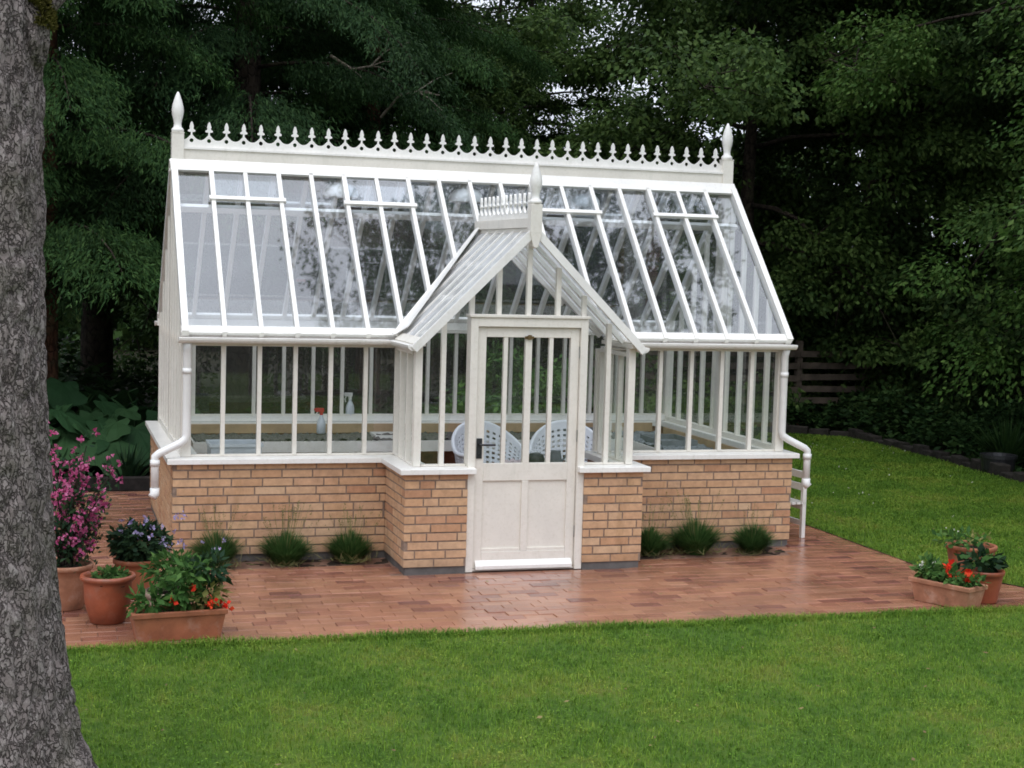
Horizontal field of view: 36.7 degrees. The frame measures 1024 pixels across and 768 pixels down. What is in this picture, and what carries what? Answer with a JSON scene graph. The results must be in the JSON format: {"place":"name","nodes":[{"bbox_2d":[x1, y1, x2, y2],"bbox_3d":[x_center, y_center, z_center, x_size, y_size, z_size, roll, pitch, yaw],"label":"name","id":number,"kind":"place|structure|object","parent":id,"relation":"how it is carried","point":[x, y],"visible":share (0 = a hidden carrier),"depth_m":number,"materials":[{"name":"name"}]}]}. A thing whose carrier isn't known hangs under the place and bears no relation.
{"place":"outdoors","nodes":[
{"label":"outdoors","id":0,"kind":"place"},
{"bbox_2d":[61,491,797,644],"bbox_3d":[-0.739,1.343,13.058,9.470,0.001,6.310,0,5,-17],"label":"paving base","id":1,"kind":"object","parent":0,"point":[244,565],"visible":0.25,"depth_m":12.15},
{"bbox_2d":[315,503,381,563],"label":"lavender bush","id":2,"kind":"object","parent":1,"relation":"on","point":[350,548],"visible":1,"depth_m":12.05,"materials":[{"name":"green plant"}]},
{"bbox_2d":[59,0,1015,291],"label":"sky","id":3,"kind":"structure","parent":0,"point":[475,3],"materials":[{"name":"white"}]},
{"bbox_2d":[55,491,1023,648],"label":"paving","id":4,"kind":"structure","parent":0,"point":[862,578],"depth_m":11.21,"materials":[{"name":"brick"}]},
{"bbox_2d":[48,420,126,610],"bbox_3d":[-2.912,0.854,10.242,0.703,1.278,0.668,0,5,-17],"label":"flowering shrub","id":5,"kind":"object","parent":4,"relation":"on","point":[71,538],"visible":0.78,"depth_m":10.18,"materials":[{"name":"pink plant"}]},
{"bbox_2d":[80,564,135,624],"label":"potted succulent","id":6,"kind":"object","parent":4,"relation":"on","point":[106,588],"visible":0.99,"depth_m":9.82,"materials":[{"name":"orange ceramic"}]},
{"bbox_2d":[104,511,186,599],"bbox_3d":[-2.532,1.173,10.659,0.573,0.597,0.510,0,5,-17],"label":"potted bush","id":7,"kind":"object","parent":4,"relation":"on","point":[130,550],"visible":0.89,"depth_m":10.55,"materials":[{"name":"green plant"}]},
{"bbox_2d":[122,545,236,642],"bbox_3d":[-2.045,1.285,9.573,0.726,0.572,0.335,0,5,-23],"label":"flower trough","id":8,"kind":"object","parent":4,"relation":"on","point":[171,616],"visible":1,"depth_m":9.52,"materials":[{"name":"ceramic"}]},
{"bbox_2d":[137,538,225,605],"bbox_3d":[-2.155,1.259,9.928,0.427,0.562,0.475,5,6,40],"label":"potted plant","id":9,"kind":"object","parent":4,"relation":"on","point":[156,561],"visible":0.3,"depth_m":9.87,"materials":[{"name":"green plant"}]},
{"bbox_2d":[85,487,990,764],"bbox_3d":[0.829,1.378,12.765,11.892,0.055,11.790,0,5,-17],"label":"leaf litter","id":10,"kind":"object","parent":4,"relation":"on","point":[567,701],"visible":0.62,"depth_m":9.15,"materials":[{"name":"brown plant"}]},
{"bbox_2d":[790,468,806,537],"bbox_3d":[2.418,1.054,13.912,0.256,0.600,0.436,0,5,-22],"label":"slatted chair","id":11,"kind":"object","parent":4,"relation":"on","point":[799,504],"visible":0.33,"depth_m":13.78,"materials":[{"name":"white paint"}]},
{"bbox_2d":[908,550,989,609],"bbox_3d":[3.147,1.412,11.172,0.312,0.359,0.648,-2,6,-41],"label":"flower trough","id":12,"kind":"object","parent":4,"relation":"on","point":[939,584],"visible":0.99,"depth_m":11.11,"materials":[{"name":"ceramic"}]},
{"bbox_2d":[931,525,997,576],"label":"potted plant","id":13,"kind":"object","parent":4,"relation":"on","point":[954,544],"visible":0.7,"depth_m":11.79,"materials":[{"name":"green plant"}]},
{"bbox_2d":[954,543,1008,603],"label":"potted plant","id":14,"kind":"object","parent":4,"relation":"on","point":[990,566],"visible":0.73,"depth_m":11.22,"materials":[{"name":"green plant"}]},
{"bbox_2d":[57,297,1023,476],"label":"ground","id":15,"kind":"structure","parent":0,"point":[206,382],"depth_m":31.32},
{"bbox_2d":[48,405,90,444],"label":"leaved plant","id":16,"kind":"object","parent":15,"relation":"on","point":[69,421],"visible":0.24,"depth_m":16.17,"materials":[{"name":"green plant"}]},
{"bbox_2d":[46,377,125,426],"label":"leaved plant","id":17,"kind":"object","parent":15,"relation":"on","point":[59,393],"visible":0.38,"depth_m":17.31,"materials":[{"name":"green plant"}]},
{"bbox_2d":[45,110,131,335],"bbox_3d":[-8.548,-6.341,18.593,7.642,14.289,7.399,-3,6,-43],"label":"conifer tree","id":18,"kind":"object","parent":15,"relation":"on","point":[109,302],"visible":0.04,"depth_m":19.62,"materials":[{"name":"green plant"}]},
{"bbox_2d":[48,403,137,475],"bbox_3d":[-4.625,0.604,16.630,1.586,0.830,1.535,0,5,-17],"label":"leaved plant","id":19,"kind":"object","parent":15,"relation":"on","point":[66,441],"visible":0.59,"depth_m":16.16,"materials":[{"name":"green plant"}]},
{"bbox_2d":[58,332,130,409],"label":"undergrowth","id":20,"kind":"object","parent":15,"relation":"on","point":[71,366],"visible":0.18,"depth_m":21.88,"materials":[{"name":"green plant"}]},
{"bbox_2d":[53,476,149,491],"bbox_3d":[-4.875,1.006,15.501,2.950,0.140,0.240,0,5,-17],"label":"path edging","id":21,"kind":"object","parent":15,"relation":"on","point":[135,483],"depth_m":15.66,"materials":[{"name":"grey stone"}]},
{"bbox_2d":[86,413,150,465],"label":"leaved plant","id":22,"kind":"object","parent":15,"relation":"on","point":[127,430],"visible":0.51,"depth_m":16.50,"materials":[{"name":"green plant"}]},
{"bbox_2d":[98,440,150,475],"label":"fern clump","id":23,"kind":"object","parent":15,"relation":"on","point":[129,466],"visible":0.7,"depth_m":15.98,"materials":[{"name":"green plant"}]},
{"bbox_2d":[93,385,201,420],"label":"leaved plant","id":24,"kind":"object","parent":15,"relation":"on","point":[122,397],"visible":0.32,"depth_m":18.05,"materials":[{"name":"green plant"}]},
{"bbox_2d":[57,0,307,392],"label":"conifer tree","id":25,"kind":"object","parent":15,"relation":"on","point":[96,345],"visible":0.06,"depth_m":23.42,"materials":[{"name":"green plant"}]},
{"bbox_2d":[42,0,352,380],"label":"conifer tree","id":26,"kind":"object","parent":15,"relation":"on","point":[82,80],"visible":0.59,"depth_m":17.09,"materials":[{"name":"green plant"}]},
{"bbox_2d":[45,0,524,413],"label":"conifer tree","id":27,"kind":"object","parent":15,"relation":"on","point":[255,109],"visible":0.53,"depth_m":19.18,"materials":[{"name":"green plant"}]},
{"bbox_2d":[330,38,396,84],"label":"dead branch","id":28,"kind":"object","parent":27,"relation":"attached to","point":[345,64],"visible":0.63,"depth_m":19.47,"materials":[{"name":"brown wood"}]},
{"bbox_2d":[380,73,450,117],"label":"dead branch","id":29,"kind":"object","parent":27,"relation":"attached to","point":[386,110],"visible":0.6,"depth_m":19.68,"materials":[{"name":"brown wood"}]},
{"bbox_2d":[58,0,529,413],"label":"broadleaf tree","id":30,"kind":"object","parent":15,"relation":"on","point":[265,367],"visible":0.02,"depth_m":25.66,"materials":[{"name":"green plant"}]},
{"bbox_2d":[229,557,388,567],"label":"bed soil","id":31,"kind":"structure","parent":15,"relation":"on","point":[334,563],"depth_m":12.06,"materials":[{"name":"brown soil"}]},
{"bbox_2d":[182,503,252,569],"bbox_3d":[-2.251,1.161,11.781,0.486,0.515,0.654,-1,5,-27],"label":"lavender bush","id":32,"kind":"object","parent":31,"relation":"on","point":[228,546],"visible":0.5,"depth_m":11.76,"materials":[{"name":"green plant"}]},
{"bbox_2d":[245,499,319,569],"bbox_3d":[-1.766,1.146,11.978,0.604,0.523,0.636,3,8,-15],"label":"lavender bush","id":33,"kind":"object","parent":31,"relation":"on","point":[287,549],"visible":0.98,"depth_m":11.90,"materials":[{"name":"green plant"}]},
{"bbox_2d":[123,0,590,411],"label":"conifer tree","id":34,"kind":"object","parent":15,"relation":"on","point":[470,64],"visible":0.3,"depth_m":21.62,"materials":[{"name":"green plant"}]},
{"bbox_2d":[262,20,588,402],"bbox_3d":[-1.484,-2.562,24.120,5.151,6.237,4.892,4,5,27],"label":"broadleaf tree","id":35,"kind":"object","parent":15,"relation":"on","point":[500,101],"visible":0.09,"depth_m":23.58,"materials":[{"name":"green plant"}]},
{"bbox_2d":[123,395,771,442],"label":"undergrowth","id":36,"kind":"object","parent":15,"relation":"on","point":[389,409],"depth_m":20.20,"materials":[{"name":"green plant"}]},
{"bbox_2d":[326,0,599,400],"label":"slender tree","id":37,"kind":"object","parent":15,"relation":"on","point":[484,194],"visible":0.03,"depth_m":26.14,"materials":[{"name":"green plant"}]},
{"bbox_2d":[145,92,811,575],"bbox_3d":[-0.345,-0.488,13.443,5.594,3.836,3.548,0,5,-17],"label":"greenhouse","id":38,"kind":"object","parent":15,"relation":"on","point":[441,510],"visible":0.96,"depth_m":12.78,"materials":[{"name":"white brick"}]},
{"bbox_2d":[158,174,183,456],"bbox_3d":[-2.851,-0.684,13.040,0.073,2.281,2.574,0,5,-17],"label":"gable window","id":39,"kind":"structure","parent":38,"relation":"in","point":[170,350],"depth_m":12.99,"materials":[{"name":"beige paint"}]},
{"bbox_2d":[206,439,262,453],"bbox_3d":[-2.246,0.907,12.468,0.480,0.887,0.360,0,5,-17],"label":"storage crate","id":40,"kind":"object","parent":38,"relation":"in","point":[233,446],"visible":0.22,"depth_m":12.31,"materials":[{"name":"plastic"}]},
{"bbox_2d":[181,343,394,456],"bbox_3d":[-1.718,0.119,12.139,1.730,0.886,0.076,0,5,-17],"label":"front window","id":41,"kind":"structure","parent":38,"relation":"in","point":[186,449],"depth_m":12.10,"materials":[{"name":"beige paint"}]},
{"bbox_2d":[322,179,358,197],"bbox_3d":[-1.480,-1.708,13.362,0.316,0.185,0.316,0,5,-17],"label":"pendant lamp","id":42,"kind":"object","parent":38,"relation":"hanging from","point":[333,190],"visible":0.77,"depth_m":13.26,"materials":[{"name":"white ceramic"}]},
{"bbox_2d":[344,392,353,415],"bbox_3d":[-1.566,0.202,14.839,0.108,0.240,0.083,3,5,21],"label":"spray bottle","id":43,"kind":"object","parent":38,"relation":"on","point":[349,408],"visible":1,"depth_m":14.81,"materials":[{"name":"plastic"}]},
{"bbox_2d":[392,346,414,464],"bbox_3d":[-0.816,0.159,12.020,0.075,0.876,0.704,0,5,-17],"label":"porch side window","id":44,"kind":"structure","parent":38,"relation":"in","point":[404,375],"depth_m":12.12,"materials":[{"name":"beige paint"}]},
{"bbox_2d":[191,431,622,462],"bbox_3d":[-0.960,0.844,14.635,4.110,0.743,0.530,0,5,-17],"label":"staging bench","id":45,"kind":"object","parent":38,"relation":"in","point":[306,442],"visible":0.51,"depth_m":14.22,"materials":[{"name":"white paint"}]},
{"bbox_2d":[314,408,325,433],"bbox_3d":[-1.794,0.343,14.446,0.108,0.240,0.083,3,5,12],"label":"spray bottle","id":46,"kind":"object","parent":45,"relation":"on","point":[321,426],"visible":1,"depth_m":14.42,"materials":[{"name":"plastic"}]},
{"bbox_2d":[370,432,411,440],"bbox_3d":[-1.109,0.496,14.597,0.420,0.060,0.300,0,5,-17],"label":"seed tray","id":47,"kind":"object","parent":45,"relation":"on","point":[381,435],"visible":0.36,"depth_m":14.44,"materials":[{"name":"white paint"}]},
{"bbox_2d":[552,427,611,435],"bbox_3d":[0.673,0.474,15.130,0.500,0.060,0.380,0,5,-17],"label":"seed tray","id":48,"kind":"object","parent":45,"relation":"on","point":[591,428],"visible":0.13,"depth_m":15.12,"materials":[{"name":"grey plastic"}]},
{"bbox_2d":[191,330,666,420],"bbox_3d":[-0.819,-0.085,15.013,5.105,0.881,0.078,0,5,-17],"label":"rear window","id":49,"kind":"structure","parent":38,"relation":"in","point":[454,416],"depth_m":15.04,"materials":[{"name":"beige paint"}]},
{"bbox_2d":[448,184,483,202],"bbox_3d":[-0.407,-1.703,13.685,0.316,0.185,0.316,0,5,-17],"label":"pendant lamp","id":50,"kind":"object","parent":38,"relation":"hanging from","point":[459,195],"visible":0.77,"depth_m":13.58,"materials":[{"name":"white ceramic"}]},
{"bbox_2d":[451,421,529,462],"bbox_3d":[-0.217,0.817,14.068,0.733,0.932,0.618,-1,5,-28],"label":"garden chair","id":51,"kind":"object","parent":38,"relation":"in","point":[457,441],"visible":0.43,"depth_m":14.28,"materials":[{"name":"white plastic"}]},
{"bbox_2d":[411,243,635,466],"bbox_3d":[0.115,-0.253,11.907,1.772,1.766,0.068,0,5,-17],"label":"porch gable window","id":52,"kind":"structure","parent":38,"relation":"in","point":[630,353],"depth_m":11.86,"materials":[{"name":"beige paint"}]},
{"bbox_2d":[472,327,579,569],"bbox_3d":[0.116,0.496,11.910,0.827,1.862,0.109,0,5,-17],"label":"door","id":53,"kind":"structure","parent":38,"relation":"in","point":[524,510],"depth_m":11.94,"materials":[{"name":"beige paint"}]},
{"bbox_2d":[529,420,592,461],"bbox_3d":[0.507,0.823,14.244,0.733,0.932,0.618,1,5,-5],"label":"garden chair","id":54,"kind":"object","parent":38,"relation":"in","point":[536,443],"visible":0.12,"depth_m":14.43,"materials":[{"name":"white plastic"}]},
{"bbox_2d":[567,189,599,207],"bbox_3d":[0.646,-1.698,14.001,0.316,0.185,0.316,0,5,-17],"label":"pendant lamp","id":55,"kind":"object","parent":38,"relation":"hanging from","point":[579,199],"visible":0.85,"depth_m":13.89,"materials":[{"name":"white glass"}]},
{"bbox_2d":[596,348,625,461],"bbox_3d":[0.827,0.166,12.514,0.075,0.876,0.704,0,5,-17],"label":"porch side window","id":56,"kind":"structure","parent":38,"relation":"in","point":[620,366],"depth_m":12.61,"materials":[{"name":"beige paint"}]},
{"bbox_2d":[612,430,712,449],"bbox_3d":[1.516,0.921,14.542,0.540,0.743,2.160,0,5,-17],"label":"staging bench","id":57,"kind":"object","parent":38,"relation":"in","point":[640,444],"visible":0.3,"depth_m":14.58,"materials":[{"name":"white paint"}]},
{"bbox_2d":[640,434,697,446],"bbox_3d":[1.484,0.534,14.655,0.360,0.060,0.550,0,5,-17],"label":"seed tray","id":58,"kind":"object","parent":57,"relation":"on","point":[650,438],"visible":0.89,"depth_m":14.66,"materials":[{"name":"grey plastic"}]},
{"bbox_2d":[592,346,782,452],"bbox_3d":[1.514,0.133,13.110,1.730,0.886,0.076,0,5,-17],"label":"front window","id":59,"kind":"structure","parent":38,"relation":"in","point":[777,443],"depth_m":13.14,"materials":[{"name":"beige paint"}]},
{"bbox_2d":[665,198,780,448],"bbox_3d":[1.969,-0.663,14.489,0.073,2.281,2.574,0,5,-17],"label":"gable window","id":60,"kind":"structure","parent":38,"relation":"in","point":[723,293],"depth_m":14.42,"materials":[{"name":"beige paint"}]},
{"bbox_3d":[0.254,1.028,13.460,0.620,0.630,0.620,0,5,-17],"label":"garden table","id":61,"kind":"object","parent":38,"relation":"in","visible":0},
{"bbox_2d":[505,458,520,462],"bbox_3d":[0.048,0.678,13.399,0.268,0.057,0.192,0,5,-17],"label":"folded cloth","id":62,"kind":"object","parent":61,"relation":"on","point":[512,460],"visible":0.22,"depth_m":13.37,"materials":[{"name":"white fabric"}]},
{"bbox_2d":[529,452,544,461],"bbox_3d":[0.207,0.655,13.308,0.156,0.130,0.154,0,5,-17],"label":"round pot","id":63,"kind":"object","parent":61,"relation":"on","point":[536,457],"visible":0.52,"depth_m":13.25,"materials":[{"name":"ceramic"}]},
{"bbox_2d":[550,450,565,461],"bbox_3d":[0.391,0.640,13.411,0.198,0.154,0.116,-2,6,-42],"label":"watering jug","id":64,"kind":"object","parent":61,"relation":"on","point":[555,456],"visible":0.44,"depth_m":13.36,"materials":[{"name":"grey metal"}]},
{"bbox_2d":[58,342,932,415],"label":"undergrowth","id":65,"kind":"object","parent":15,"relation":"on","point":[303,399],"visible":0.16,"depth_m":22.69,"materials":[{"name":"green plant"}]},
{"bbox_2d":[347,16,671,388],"bbox_3d":[-0.107,-2.838,25.956,5.438,6.583,5.164,1,5,-7],"label":"broadleaf tree","id":66,"kind":"object","parent":15,"relation":"on","point":[560,106],"visible":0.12,"depth_m":25.31,"materials":[{"name":"green plant"}]},
{"bbox_2d":[347,0,675,364],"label":"broadleaf tree","id":67,"kind":"object","parent":15,"relation":"on","point":[564,9],"visible":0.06,"depth_m":33.03,"materials":[{"name":"green plant"}]},
{"bbox_2d":[430,340,594,413],"bbox_3d":[0.077,0.209,18.818,2.308,1.517,2.361,0,5,-17],"label":"leafy bush","id":68,"kind":"object","parent":15,"relation":"on","point":[492,403],"visible":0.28,"depth_m":18.53,"materials":[{"name":"green plant"}]},
{"bbox_2d":[349,0,690,392],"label":"slender tree","id":69,"kind":"object","parent":15,"relation":"on","point":[577,30],"visible":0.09,"depth_m":28.23,"materials":[{"name":"green plant"}]},
{"bbox_2d":[58,32,1011,357],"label":"woodland","id":70,"kind":"object","parent":15,"relation":"on","point":[124,334],"depth_m":38.86,"materials":[{"name":"green plant"}]},
{"bbox_2d":[551,114,756,381],"bbox_3d":[2.390,-2.198,27.333,4.293,5.197,4.077,-2,6,-41],"label":"broadleaf tree","id":71,"kind":"object","parent":15,"relation":"on","point":[595,267],"visible":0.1,"depth_m":26.70,"materials":[{"name":"green plant"}]},
{"bbox_2d":[640,547,784,558],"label":"bed soil","id":72,"kind":"structure","parent":15,"relation":"on","point":[766,550],"depth_m":13.01,"materials":[{"name":"brown soil"}]},
{"bbox_2d":[640,501,688,559],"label":"lavender bush","id":73,"kind":"object","parent":72,"relation":"on","point":[653,543],"visible":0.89,"depth_m":12.71,"materials":[{"name":"green plant"}]},
{"bbox_2d":[660,488,734,555],"bbox_3d":[1.518,1.157,12.889,0.762,0.552,0.603,-1,6,12],"label":"lavender bush","id":74,"kind":"object","parent":72,"relation":"on","point":[695,538],"visible":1,"depth_m":12.83,"materials":[{"name":"green plant"}]},
{"bbox_2d":[727,502,784,555],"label":"lavender bush","id":75,"kind":"object","parent":72,"relation":"on","point":[750,540],"visible":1,"depth_m":12.98,"materials":[{"name":"green plant"}]},
{"bbox_2d":[586,341,903,412],"bbox_3d":[3.564,0.022,23.656,5.490,1.390,0.114,0,5,-17],"label":"board fence","id":76,"kind":"object","parent":15,"relation":"on","point":[798,366],"visible":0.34,"depth_m":23.86,"materials":[{"name":"brown wood"}]},
{"bbox_2d":[473,0,1023,438],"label":"broadleaf tree","id":77,"kind":"object","parent":15,"relation":"on","point":[678,23],"visible":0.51,"depth_m":23.12,"materials":[{"name":"green plant"}]},
{"bbox_2d":[586,389,925,433],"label":"undergrowth","id":78,"kind":"object","parent":15,"relation":"on","point":[805,418],"visible":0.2,"depth_m":22.90,"materials":[{"name":"green plant"}]},
{"bbox_2d":[769,388,809,424],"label":"strappy plant","id":79,"kind":"object","parent":15,"relation":"on","point":[787,413],"visible":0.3,"depth_m":22.84,"materials":[{"name":"green plant"}]},
{"bbox_2d":[588,0,1023,435],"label":"broadleaf tree","id":80,"kind":"object","parent":15,"relation":"on","point":[889,217],"visible":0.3,"depth_m":24.43,"materials":[{"name":"green plant"}]},
{"bbox_2d":[601,0,1023,412],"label":"broadleaf tree","id":81,"kind":"object","parent":15,"relation":"on","point":[783,179],"visible":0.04,"depth_m":26.66,"materials":[{"name":"green plant"}]},
{"bbox_2d":[727,423,1023,482],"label":"bed edging","id":82,"kind":"object","parent":15,"relation":"on","point":[1002,469],"visible":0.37,"depth_m":20.36,"materials":[{"name":"stone"}]},
{"bbox_2d":[762,54,1023,398],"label":"broadleaf tree","id":83,"kind":"object","parent":15,"relation":"on","point":[1005,151],"visible":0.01,"depth_m":24.47,"materials":[{"name":"green plant"}]},
{"bbox_2d":[802,385,1023,471],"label":"undergrowth","id":84,"kind":"object","parent":15,"relation":"on","point":[930,430],"visible":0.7,"depth_m":21.79,"materials":[{"name":"green plant"}]},
{"bbox_2d":[805,524,1023,587],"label":"turf edge","id":85,"kind":"object","parent":15,"relation":"on","point":[887,554],"visible":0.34,"depth_m":13.35,"materials":[{"name":"plant"}]},
{"bbox_2d":[810,0,1023,406],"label":"broadleaf tree","id":86,"kind":"object","parent":15,"relation":"on","point":[895,57],"visible":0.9,"depth_m":19.46,"materials":[{"name":"green plant"}]},
{"bbox_2d":[820,0,1023,411],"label":"broadleaf tree","id":87,"kind":"object","parent":15,"relation":"on","point":[971,304],"visible":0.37,"depth_m":21.86,"materials":[{"name":"green plant"}]},
{"bbox_2d":[877,316,1023,425],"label":"leafy bush","id":88,"kind":"object","parent":15,"relation":"on","point":[959,399],"visible":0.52,"depth_m":22.57,"materials":[{"name":"green plant"}]},
{"bbox_2d":[958,415,1023,465],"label":"strappy plant","id":89,"kind":"object","parent":15,"relation":"on","point":[1008,441],"visible":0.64,"depth_m":19.19,"materials":[{"name":"green plant"}]},
{"bbox_2d":[960,392,1023,464],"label":"leafy bush","id":90,"kind":"object","parent":15,"relation":"on","point":[1014,413],"visible":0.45,"depth_m":20.48,"materials":[{"name":"green plant"}]},
{"bbox_2d":[972,364,1023,404],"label":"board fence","id":91,"kind":"object","parent":15,"relation":"on","point":[1021,390],"visible":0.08,"depth_m":22.80,"materials":[{"name":"brown wood"}]},
{"bbox_2d":[989,172,1023,256],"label":"broadleaf tree","id":92,"kind":"object","parent":15,"relation":"on","point":[1001,231],"visible":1,"depth_m":13.71,"materials":[{"name":"green plant"}]},
{"bbox_2d":[67,432,1023,767],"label":"lawn","id":93,"kind":"structure","parent":0,"point":[471,686],"depth_m":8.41,"materials":[{"name":"green plant"}]},
{"bbox_2d":[0,0,97,767],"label":"foreground tree","id":94,"kind":"object","parent":93,"relation":"on","point":[40,723],"visible":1,"depth_m":6.12,"materials":[{"name":"grey plant"}]},
{"bbox_2d":[795,442,972,531],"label":"clover flowers","id":95,"kind":"object","parent":93,"relation":"on","point":[869,494],"visible":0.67,"depth_m":17.45,"materials":[{"name":"white plant"}]},
{"bbox_2d":[980,452,1017,471],"bbox_3d":[5.841,0.965,18.567,0.440,0.240,0.440,0,5,-17],"label":"plant pot","id":96,"kind":"object","parent":93,"relation":"on","point":[987,458],"visible":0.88,"depth_m":18.44,"materials":[{"name":"black metal"}]}
]}

